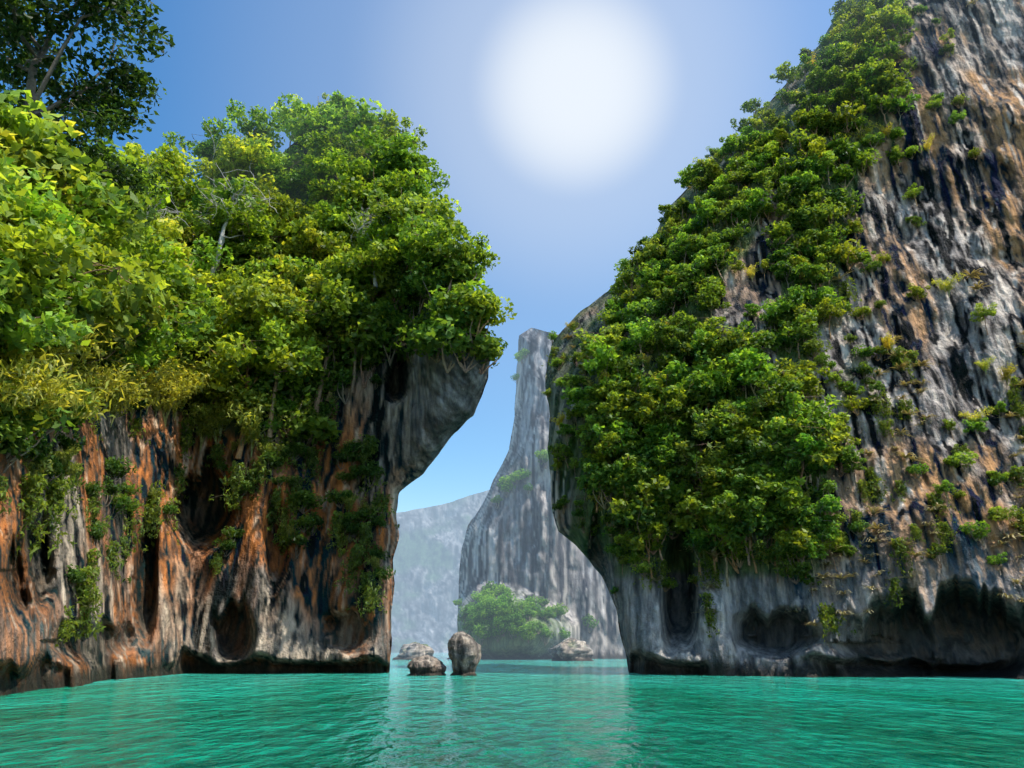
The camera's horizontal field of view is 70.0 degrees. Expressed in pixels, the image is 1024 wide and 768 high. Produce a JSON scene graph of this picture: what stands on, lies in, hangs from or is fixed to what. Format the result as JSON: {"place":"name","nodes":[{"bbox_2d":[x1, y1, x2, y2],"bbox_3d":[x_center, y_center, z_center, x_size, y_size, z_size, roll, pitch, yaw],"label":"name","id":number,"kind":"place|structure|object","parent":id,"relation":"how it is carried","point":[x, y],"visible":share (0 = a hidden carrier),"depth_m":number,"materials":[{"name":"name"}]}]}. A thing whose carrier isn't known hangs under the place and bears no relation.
{"place":"outdoors","nodes":[
{"label":"outdoors","id":0,"kind":"place"},
{"bbox_2d":[0,0,845,512],"label":"sky","id":1,"kind":"structure","parent":0,"point":[560,130],"materials":[{"name":"blue"}]},
{"bbox_2d":[391,490,488,652],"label":"mountain","id":2,"kind":"structure","parent":0,"point":[426,562],"depth_m":404.64,"materials":[{"name":"grey stone"}]},
{"bbox_2d":[0,653,1023,767],"bbox_3d":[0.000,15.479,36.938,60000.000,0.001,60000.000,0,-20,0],"label":"sea","id":3,"kind":"structure","parent":0,"point":[595,713],"depth_m":21.25,"materials":[{"name":"liquid"}]},
{"bbox_2d":[0,138,489,695],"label":"rock cliff","id":4,"kind":"structure","parent":3,"relation":"on","point":[258,604],"depth_m":62.88,"materials":[{"name":"brown stone"}]},
{"bbox_2d":[392,642,435,659],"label":"islet","id":5,"kind":"object","parent":3,"relation":"in","point":[411,651],"visible":0.73,"depth_m":136.21,"materials":[{"name":"grey stone"}]},
{"bbox_2d":[406,655,446,675],"bbox_3d":[-6.772,22.579,57.729,2.915,2.282,2.911,-12,-23,29],"label":"rock","id":6,"kind":"object","parent":3,"relation":"in","point":[426,665],"visible":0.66,"depth_m":57.09,"materials":[{"name":"grey stone"}]},
{"bbox_2d":[448,631,480,675],"bbox_3d":[-3.795,21.866,58.048,2.703,4.291,2.796,0,-20,0],"label":"stack","id":7,"kind":"object","parent":3,"relation":"in","point":[464,651],"visible":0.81,"depth_m":57.28,"materials":[{"name":"grey stone"}]},
{"bbox_2d":[548,638,593,660],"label":"islet","id":8,"kind":"object","parent":3,"relation":"in","point":[571,649],"visible":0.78,"depth_m":122.74,"materials":[{"name":"grey stone"}]},
{"bbox_2d":[545,0,1023,678],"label":"cliff","id":9,"kind":"structure","parent":3,"relation":"in","point":[951,618],"depth_m":65.20,"materials":[{"name":"grey stone"}]},
{"bbox_2d":[0,0,1023,647],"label":"vegetation","id":10,"kind":"object","parent":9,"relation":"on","point":[112,284],"visible":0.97,"depth_m":67.14,"materials":[{"name":"green plant"}]},
{"bbox_2d":[559,0,1023,626],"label":"shrubs","id":11,"kind":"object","parent":9,"relation":"on","point":[875,508],"depth_m":58.33,"materials":[{"name":"green plant"}]},
{"bbox_2d":[457,328,626,659],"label":"cliff","id":12,"kind":"structure","parent":0,"point":[519,544],"depth_m":152.76,"materials":[{"name":"grey stone"}]}
]}

